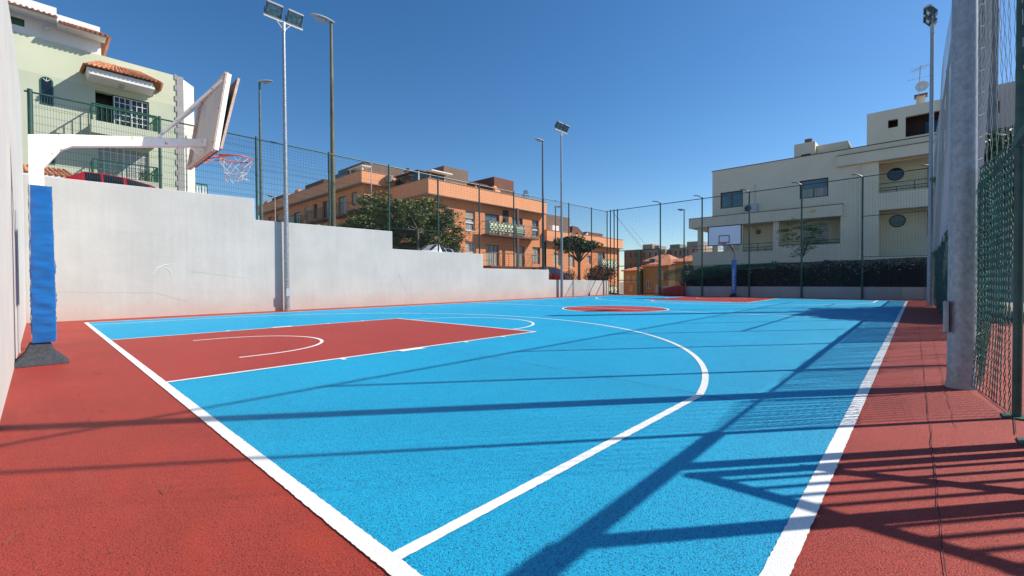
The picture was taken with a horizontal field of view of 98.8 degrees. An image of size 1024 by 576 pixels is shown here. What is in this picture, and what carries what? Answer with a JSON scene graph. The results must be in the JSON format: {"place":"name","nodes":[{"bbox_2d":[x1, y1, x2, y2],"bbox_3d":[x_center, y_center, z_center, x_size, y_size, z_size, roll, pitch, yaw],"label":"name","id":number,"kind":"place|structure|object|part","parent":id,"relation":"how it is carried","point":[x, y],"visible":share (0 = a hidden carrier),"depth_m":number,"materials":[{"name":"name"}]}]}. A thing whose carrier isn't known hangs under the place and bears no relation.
{"place":"outdoors","nodes":[
{"label":"outdoors","id":0,"kind":"place"},
{"bbox_2d":[89,295,904,575],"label":"court surface","id":1,"kind":"object","parent":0,"point":[392,451],"visible":1,"depth_m":3.03,"materials":[{"name":"blue rubber"}]},
{"bbox_2d":[112,319,531,380],"bbox_3d":[-3.244,0.872,8.036,4.800,0.001,5.680,0,1,43],"label":"key area","id":2,"kind":"object","parent":1,"relation":"on","point":[174,357],"visible":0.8,"depth_m":6.99,"materials":[{"name":"red rubber"}]},
{"bbox_2d":[85,295,907,575],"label":"court lines","id":3,"kind":"object","parent":1,"relation":"on","point":[783,556],"visible":0.95,"depth_m":2.15,"materials":[{"name":"white paint"}]},
{"bbox_2d":[564,306,666,311],"bbox_3d":[3.595,0.726,15.440,3.560,0.001,3.560,0,1,43],"label":"circle","id":4,"kind":"object","parent":1,"relation":"on","point":[615,309],"visible":0.87,"depth_m":15.37,"materials":[{"name":"red rubber"}]},
{"bbox_2d":[649,297,775,302],"bbox_3d":[10.434,0.579,22.844,4.800,0.001,5.680,0,1,43],"label":"key area","id":5,"kind":"object","parent":1,"relation":"on","point":[721,299],"visible":1,"depth_m":22.50,"materials":[{"name":"red rubber"}]},
{"bbox_2d":[0,294,1023,575],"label":"run off surface","id":6,"kind":"object","parent":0,"point":[102,462],"visible":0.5,"depth_m":2.11,"materials":[{"name":"red rubber"}]},
{"bbox_2d":[3,373,241,552],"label":"dry twigs","id":7,"kind":"object","parent":6,"relation":"on","point":[88,419],"visible":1,"depth_m":2.06,"materials":[{"name":"brown"}]},
{"bbox_2d":[14,72,253,367],"bbox_3d":[-5.117,-1.070,6.175,1.535,3.958,2.631,0,1,43],"label":"basketball hoop","id":8,"kind":"object","parent":6,"relation":"on","point":[214,103],"visible":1,"depth_m":5.41,"materials":[{"name":"white paint"}]},
{"bbox_2d":[263,0,303,310],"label":"floodlight pole","id":9,"kind":"object","parent":6,"relation":"on","point":[274,10],"visible":1,"depth_m":15.25,"materials":[{"name":"metal"}]},
{"bbox_2d":[555,121,569,296],"bbox_3d":[3.104,-4.802,27.125,0.383,10.718,1.280,0,1,43],"label":"floodlight pole","id":10,"kind":"object","parent":6,"relation":"on","point":[560,128],"visible":0.99,"depth_m":27.13,"materials":[{"name":"metal"}]},
{"bbox_2d":[330,323,955,575],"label":"surface cracks","id":11,"kind":"object","parent":6,"relation":"on","point":[930,442],"visible":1,"depth_m":2.70,"materials":[{"name":"black"}]},
{"bbox_2d":[662,286,684,295],"bbox_3d":[10.448,0.168,28.424,1.496,0.654,0.190,0,1,43],"label":"plastic barrier","id":12,"kind":"object","parent":6,"relation":"on","point":[674,291],"visible":1,"depth_m":28.31,"materials":[{"name":"red plastic"}]},
{"bbox_2d":[708,224,741,296],"bbox_3d":[12.155,-1.451,24.674,1.750,3.995,2.636,0,1,43],"label":"basketball hoop","id":13,"kind":"object","parent":6,"relation":"on","point":[728,235],"visible":1,"depth_m":24.31,"materials":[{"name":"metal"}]},
{"bbox_2d":[608,164,927,298],"bbox_3d":[13.148,-2.620,25.939,17.048,6.285,0.376,0,1,43],"label":"net fence","id":14,"kind":"object","parent":6,"relation":"on","point":[800,282],"visible":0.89,"depth_m":23.91,"materials":[{"name":"metal"}]},
{"bbox_2d":[618,249,637,293],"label":"metal gate","id":15,"kind":"structure","parent":14,"relation":"attached to","point":[630,265],"depth_m":30.69,"materials":[{"name":"metal"}]},
{"bbox_2d":[638,248,659,294],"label":"metal gate","id":16,"kind":"structure","parent":14,"relation":"attached to","point":[658,273],"depth_m":29.70,"materials":[{"name":"metal"}]},
{"bbox_2d":[663,262,778,280],"bbox_3d":[12.433,-0.940,26.712,6.692,1.018,0.068,0,1,43],"label":"bunched net","id":17,"kind":"object","parent":14,"relation":"hanging from","point":[745,265],"visible":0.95,"depth_m":26.97,"materials":[{"name":"fabric"}]},
{"bbox_2d":[923,4,937,305],"bbox_3d":[15.145,-4.673,15.938,0.383,10.668,1.280,0,1,43],"label":"floodlight pole","id":18,"kind":"object","parent":6,"relation":"on","point":[930,12],"visible":0.98,"depth_m":15.86,"materials":[{"name":"metal"}]},
{"bbox_2d":[943,0,977,389],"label":"floodlight pole","id":19,"kind":"object","parent":6,"relation":"on","point":[959,316],"visible":0.92,"depth_m":3.88,"materials":[{"name":"metal"}]},
{"bbox_2d":[933,0,1023,444],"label":"side net fence","id":20,"kind":"object","parent":6,"relation":"on","point":[992,214],"visible":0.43,"depth_m":3.50,"materials":[{"name":"green metal"}]},
{"bbox_2d":[15,0,1015,281],"label":"sky","id":21,"kind":"structure","parent":0,"point":[655,97],"materials":[{"name":"blue"}]},
{"bbox_2d":[620,282,1023,322],"bbox_3d":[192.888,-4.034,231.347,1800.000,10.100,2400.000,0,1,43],"label":"ground","id":22,"kind":"structure","parent":0,"point":[622,292],"depth_m":16.92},
{"bbox_2d":[0,0,25,418],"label":"back wall","id":23,"kind":"structure","parent":22,"relation":"on","point":[12,291],"depth_m":5.04,"materials":[{"name":"paint"}]},
{"bbox_2d":[8,0,207,193],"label":"green house","id":24,"kind":"structure","parent":22,"relation":"on","point":[63,57],"depth_m":18.07,"materials":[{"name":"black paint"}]},
{"bbox_2d":[10,16,23,26],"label":"window","id":25,"kind":"structure","parent":24,"relation":"in","point":[16,21],"depth_m":16.93,"materials":[{"name":"green"}]},
{"bbox_2d":[40,76,53,105],"bbox_3d":[-18.347,-7.775,17.303,0.046,1.100,0.370,0,1,43],"label":"arched window","id":26,"kind":"structure","parent":24,"relation":"in","point":[46,84],"depth_m":17.29,"materials":[{"name":"blue glass"}]},
{"bbox_2d":[112,95,148,123],"bbox_3d":[-16.739,-7.508,19.287,0.060,1.570,1.200,0,1,43],"label":"window","id":27,"kind":"structure","parent":24,"relation":"in","point":[112,95],"depth_m":18.86,"materials":[{"name":"green paint"}]},
{"bbox_2d":[139,171,154,181],"bbox_3d":[-15.889,-4.635,19.049,0.479,0.884,0.617,0,1,43],"label":"potted shrub","id":28,"kind":"object","parent":24,"relation":"on","point":[145,176],"visible":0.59,"depth_m":19.00,"materials":[{"name":"green plant"}]},
{"bbox_2d":[23,174,608,322],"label":"retaining wall","id":29,"kind":"structure","parent":22,"relation":"on","point":[124,251],"depth_m":14.02,"materials":[{"name":"concrete"}]},
{"bbox_2d":[24,88,607,280],"bbox_3d":[-2.656,-2.827,21.388,0.096,5.098,28.200,0,1,43],"label":"fence","id":30,"kind":"object","parent":29,"relation":"on","point":[30,93],"visible":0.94,"depth_m":17.10,"materials":[{"name":"green metal"}]},
{"bbox_2d":[258,162,410,224],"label":"apartment block","id":31,"kind":"structure","parent":22,"relation":"on","point":[319,208],"depth_m":42.35,"materials":[{"name":"orange"}]},
{"bbox_2d":[295,212,299,223],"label":"balcony door","id":32,"kind":"structure","parent":31,"relation":"in","point":[297,217],"depth_m":48.92,"materials":[{"name":"grey glass"}]},
{"bbox_2d":[324,201,327,217],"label":"balcony door","id":33,"kind":"structure","parent":31,"relation":"in","point":[325,209],"depth_m":44.15,"materials":[{"name":"grey glass"}]},
{"bbox_2d":[340,196,345,213],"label":"balcony door","id":34,"kind":"structure","parent":31,"relation":"in","point":[344,197],"depth_m":41.45,"materials":[{"name":"grey glass"}]},
{"bbox_2d":[353,192,356,205],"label":"window","id":35,"kind":"structure","parent":31,"relation":"in","point":[354,197],"depth_m":40.00,"materials":[{"name":"grey glass"}]},
{"bbox_2d":[364,162,371,197],"bbox_3d":[-9.945,-4.770,30.376,0.660,7.863,0.255,-1,1,-31],"label":"street lamp","id":36,"kind":"object","parent":22,"relation":"on","point":[371,175],"visible":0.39,"depth_m":30.43,"materials":[{"name":"grey metal"}]},
{"bbox_2d":[318,190,468,252],"bbox_3d":[-6.884,-3.200,27.170,5.335,5.266,10.235,0,1,43],"label":"street tree","id":37,"kind":"object","parent":22,"relation":"on","point":[405,233],"visible":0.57,"depth_m":26.30,"materials":[{"name":"green plant"}]},
{"bbox_2d":[385,166,547,268],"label":"apartment block","id":38,"kind":"structure","parent":22,"relation":"on","point":[494,260],"depth_m":41.49,"materials":[{"name":"orange painted render"},{"name":"brown metal"},{"name":"dark glass"}]},
{"bbox_2d":[465,211,474,231],"bbox_3d":[-3.838,-6.064,39.807,0.270,1.840,1.290,0,1,43],"label":"window","id":39,"kind":"structure","parent":38,"relation":"in","point":[471,218],"depth_m":39.87,"materials":[{"name":"white"}]},
{"bbox_2d":[466,241,474,253],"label":"window","id":40,"kind":"structure","parent":38,"relation":"in","point":[471,245],"depth_m":40.10,"materials":[{"name":"white glass"}]},
{"bbox_2d":[485,214,497,233],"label":"balcony door","id":41,"kind":"structure","parent":38,"relation":"in","point":[493,217],"depth_m":41.79,"materials":[{"name":"grey"}]},
{"bbox_2d":[486,245,497,265],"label":"balcony door","id":42,"kind":"structure","parent":38,"relation":"in","point":[495,255],"depth_m":42.02,"materials":[{"name":"white glass"}]},
{"bbox_2d":[512,217,520,236],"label":"balcony door","id":43,"kind":"structure","parent":38,"relation":"in","point":[512,217],"depth_m":44.51,"materials":[{"name":"grey"}]},
{"bbox_2d":[515,246,523,266],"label":"balcony door","id":44,"kind":"structure","parent":38,"relation":"in","point":[520,248],"depth_m":45.09,"materials":[{"name":"grey glass"}]},
{"bbox_2d":[532,247,538,263],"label":"window","id":45,"kind":"structure","parent":38,"relation":"in","point":[534,249],"depth_m":46.86,"materials":[{"name":"white"}]},
{"bbox_2d":[532,220,539,237],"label":"window","id":46,"kind":"structure","parent":38,"relation":"in","point":[534,223],"depth_m":46.72,"materials":[{"name":"white glass"}]},
{"bbox_2d":[564,270,578,279],"bbox_3d":[3.984,-0.486,33.786,1.806,1.917,2.687,0,1,28],"label":"bush","id":47,"kind":"object","parent":22,"relation":"on","point":[571,275],"visible":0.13,"depth_m":34.00,"materials":[{"name":"green plant"}]},
{"bbox_2d":[544,214,623,293],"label":"apartment block","id":48,"kind":"structure","parent":22,"relation":"on","point":[550,250],"depth_m":53.81,"materials":[{"name":"orange painted plaster"},{"name":"white painted plaster"},{"name":"window glass"}]},
{"bbox_2d":[554,253,559,264],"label":"window","id":49,"kind":"structure","parent":48,"relation":"in","point":[557,255],"depth_m":49.63,"materials":[{"name":"white glass"}]},
{"bbox_2d":[570,255,573,266],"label":"window","id":50,"kind":"structure","parent":48,"relation":"in","point":[570,255],"depth_m":51.70,"materials":[{"name":"white"}]},
{"bbox_2d":[598,252,602,266],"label":"balcony door","id":51,"kind":"structure","parent":48,"relation":"in","point":[598,252],"depth_m":56.26,"materials":[{"name":"grey glass"}]},
{"bbox_2d":[583,264,616,285],"bbox_3d":[7.667,-0.603,36.855,2.046,2.812,4.390,0,1,43],"label":"bush","id":52,"kind":"object","parent":22,"relation":"on","point":[593,275],"visible":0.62,"depth_m":36.36,"materials":[{"name":"green plant"}]},
{"bbox_2d":[621,267,642,294],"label":"yellow house","id":53,"kind":"structure","parent":22,"relation":"on","point":[630,287],"depth_m":66.28,"materials":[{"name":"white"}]},
{"bbox_2d":[624,250,641,269],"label":"distant block","id":54,"kind":"structure","parent":22,"relation":"on","point":[630,257],"depth_m":120.66,"materials":[{"name":"brown"}]},
{"bbox_2d":[642,244,668,264],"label":"distant block","id":55,"kind":"structure","parent":22,"relation":"on","point":[649,254],"depth_m":119.14,"materials":[{"name":"grey"}]},
{"bbox_2d":[640,260,672,294],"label":"yellow house","id":56,"kind":"structure","parent":22,"relation":"on","point":[650,280],"depth_m":64.98,"materials":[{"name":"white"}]},
{"bbox_2d":[646,281,650,288],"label":"window","id":57,"kind":"structure","parent":56,"relation":"in","point":[648,283],"depth_m":65.52,"materials":[{"name":"white"}]},
{"bbox_2d":[654,285,657,292],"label":"window","id":58,"kind":"structure","parent":56,"relation":"in","point":[655,286],"depth_m":64.75,"materials":[{"name":"white"}]},
{"bbox_2d":[642,254,678,264],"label":"tiled house","id":59,"kind":"structure","parent":22,"relation":"on","point":[666,257],"depth_m":90.69,"materials":[{"name":"orange tile"}]},
{"bbox_2d":[666,263,676,285],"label":"garden wall","id":60,"kind":"structure","parent":22,"relation":"on","point":[671,282],"depth_m":62.12,"materials":[{"name":"beige paint"}]},
{"bbox_2d":[669,244,686,258],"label":"distant block","id":61,"kind":"structure","parent":22,"relation":"on","point":[676,250],"depth_m":116.20,"materials":[{"name":"grey"}]},
{"bbox_2d":[677,209,684,281],"bbox_3d":[14.186,-2.722,36.799,0.704,7.819,0.272,0,1,2],"label":"street lamp","id":62,"kind":"object","parent":22,"relation":"on","point":[683,239],"visible":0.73,"depth_m":36.73,"materials":[{"name":"grey metal"}]},
{"bbox_2d":[672,255,691,285],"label":"yellow house","id":63,"kind":"structure","parent":22,"relation":"on","point":[679,262],"depth_m":61.21,"materials":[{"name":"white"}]},
{"bbox_2d":[685,241,711,256],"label":"distant block","id":64,"kind":"structure","parent":22,"relation":"on","point":[692,249],"depth_m":111.74,"materials":[{"name":"grey concrete"}]},
{"bbox_2d":[661,286,926,299],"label":"wall","id":65,"kind":"structure","parent":22,"relation":"on","point":[891,293],"depth_m":23.62,"materials":[{"name":"concrete"}]},
{"bbox_2d":[686,257,926,286],"bbox_3d":[15.453,-0.787,24.470,11.450,1.439,0.139,0,1,43],"label":"shade cloth","id":66,"kind":"object","parent":65,"relation":"attached to","point":[841,271],"visible":0.73,"depth_m":23.18,"materials":[{"name":"black fabric"}]},
{"bbox_2d":[902,288,923,298],"bbox_3d":[19.015,0.259,20.820,0.750,0.540,0.020,0,1,43],"label":"warning panel","id":67,"kind":"object","parent":65,"relation":"attached to","point":[912,294],"visible":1,"depth_m":20.82,"materials":[{"name":"grey"}]},
{"bbox_2d":[776,209,826,262],"bbox_3d":[18.825,-1.870,28.687,2.807,6.340,2.225,0,1,43],"label":"flowering sapling","id":68,"kind":"object","parent":22,"relation":"on","point":[805,238],"visible":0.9,"depth_m":28.46,"materials":[{"name":"green plant"}]},
{"bbox_2d":[679,260,926,286],"bbox_3d":[16.556,-0.358,25.756,13.400,2.579,1.516,0,1,43],"label":"hedge","id":69,"kind":"object","parent":22,"relation":"on","point":[682,284],"visible":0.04,"depth_m":24.92,"materials":[{"name":"green plant"}]},
{"bbox_2d":[689,92,948,286],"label":"cream building","id":70,"kind":"structure","parent":22,"relation":"on","point":[897,139],"depth_m":31.33,"materials":[{"name":"beige paint"}]},
{"bbox_2d":[721,190,742,208],"bbox_3d":[18.146,-7.272,36.191,1.720,1.330,0.060,0,1,43],"label":"window","id":71,"kind":"structure","parent":70,"relation":"in","point":[725,202],"depth_m":36.17,"materials":[{"name":"blue"}]},
{"bbox_2d":[800,178,827,198],"bbox_3d":[22.281,-7.327,32.371,1.760,1.350,0.060,0,1,43],"label":"window","id":72,"kind":"structure","parent":70,"relation":"in","point":[815,191],"depth_m":32.32,"materials":[{"name":"grey glass"}]},
{"bbox_2d":[803,223,827,244],"bbox_3d":[23.330,-4.098,33.817,1.700,1.700,0.035,0,1,43],"label":"terrace window","id":73,"kind":"structure","parent":70,"relation":"in","point":[823,235],"depth_m":33.56,"materials":[{"name":"grey glass"}]},
{"bbox_2d":[887,168,903,180],"bbox_3d":[26.749,-7.929,30.600,0.900,0.901,0.070,0,1,43],"label":"round window","id":74,"kind":"structure","parent":70,"relation":"in","point":[899,175],"depth_m":30.60,"materials":[{"name":"grey glass"}]},
{"bbox_2d":[889,215,905,226],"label":"round window","id":75,"kind":"structure","parent":70,"relation":"in","point":[894,219],"depth_m":30.56,"materials":[{"name":"grey"}]},
{"bbox_2d":[908,63,929,103],"bbox_3d":[26.583,-13.078,28.669,1.134,3.178,1.085,0,1,-6],"label":"tv antenna","id":76,"kind":"object","parent":70,"relation":"on","point":[921,85],"visible":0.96,"depth_m":28.52,"materials":[{"name":"grey metal"}]},
{"bbox_2d":[925,118,941,133],"bbox_3d":[27.633,-10.546,28.762,0.800,1.100,0.035,0,1,43],"label":"penthouse window","id":77,"kind":"structure","parent":70,"relation":"in","point":[935,119],"depth_m":28.91,"materials":[{"name":"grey glass"}]},
{"bbox_2d":[934,124,1014,226],"bbox_3d":[16.412,-1.902,13.300,5.255,5.853,8.129,0,1,43],"label":"side tree","id":78,"kind":"object","parent":22,"relation":"on","point":[994,147],"visible":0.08,"depth_m":12.43,"materials":[{"name":"green plant"}]},
{"bbox_2d":[983,0,998,309],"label":"concrete pole","id":79,"kind":"object","parent":22,"relation":"on","point":[994,83],"visible":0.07,"depth_m":14.07,"materials":[{"name":"grey concrete"}]},
{"bbox_2d":[998,81,1023,302],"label":"grey building","id":80,"kind":"structure","parent":22,"relation":"on","point":[1000,107],"depth_m":27.16,"materials":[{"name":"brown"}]},
{"bbox_2d":[929,177,940,226],"bbox_3d":[15.257,-2.618,15.818,0.534,2.761,0.424,0,1,-7],"label":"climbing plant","id":81,"kind":"object","parent":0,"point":[931,180],"visible":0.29,"depth_m":15.80,"materials":[{"name":"green plant"}]},
{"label":"street","id":82,"kind":"structure","parent":0,"visible":0},
{"bbox_2d":[65,171,155,187],"bbox_3d":[-13.126,-2.817,14.178,1.790,1.588,4.140,0,1,43],"label":"parked car","id":83,"kind":"object","parent":82,"relation":"on","point":[93,175],"visible":0.06,"depth_m":13.68,"materials":[{"name":"red paint"}]},
{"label":"side window","id":84,"kind":"part","parent":83,"relation":"part of","materials":[{"name":"black glass"}]},
{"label":"side window","id":85,"kind":"part","parent":83,"relation":"part of","materials":[{"name":"black glass"}]},
{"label":"side window","id":86,"kind":"part","parent":83,"relation":"part of","materials":[{"name":"black glass"}]},
{"bbox_2d":[257,80,272,219],"bbox_3d":[-11.873,-5.812,21.181,0.704,8.400,0.272,0,1,-9],"label":"street lamp","id":87,"kind":"object","parent":82,"relation":"on","point":[260,152],"visible":0.8,"depth_m":21.09,"materials":[{"name":"grey metal"}]},
{"bbox_2d":[420,244,461,252],"bbox_3d":[-3.948,-1.555,23.833,1.790,1.559,3.840,0,1,43],"label":"parked car","id":88,"kind":"object","parent":82,"relation":"on","point":[428,247],"visible":0.07,"depth_m":23.13,"materials":[{"name":"white paint"}]},
{"bbox_2d":[532,266,567,279],"bbox_3d":[2.299,-0.702,30.605,1.790,1.605,4.040,0,1,43],"label":"parked car","id":89,"kind":"object","parent":82,"relation":"on","point":[554,273],"visible":0.17,"depth_m":30.15,"materials":[{"name":"red paint"}]},
{"bbox_2d":[554,205,559,267],"bbox_3d":[4.081,-3.309,38.452,0.792,7.823,0.306,0,1,-9],"label":"street lamp","id":90,"kind":"object","parent":82,"relation":"on","point":[555,232],"visible":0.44,"depth_m":38.34,"materials":[{"name":"grey metal"}]},
{"bbox_2d":[553,233,603,279],"bbox_3d":[5.325,-1.820,35.552,3.262,5.345,5.357,0,1,43],"label":"street tree","id":91,"kind":"object","parent":82,"relation":"on","point":[575,239],"visible":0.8,"depth_m":34.89,"materials":[{"name":"green plant"}]},
{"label":"pavement","id":92,"kind":"structure","parent":0,"visible":0},
{"bbox_2d":[311,13,335,226],"bbox_3d":[-7.468,-6.132,17.453,0.880,9.264,0.340,-1,1,-31],"label":"street lamp","id":93,"kind":"object","parent":92,"relation":"on","point":[321,18],"visible":0.84,"depth_m":17.54,"materials":[{"name":"grey metal"}]},
{"bbox_2d":[534,138,543,269],"bbox_3d":[1.731,-4.762,27.401,0.704,9.068,0.272,-1,1,-31],"label":"street lamp","id":94,"kind":"object","parent":92,"relation":"on","point":[539,140],"visible":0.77,"depth_m":27.46,"materials":[{"name":"grey metal"}]}
]}

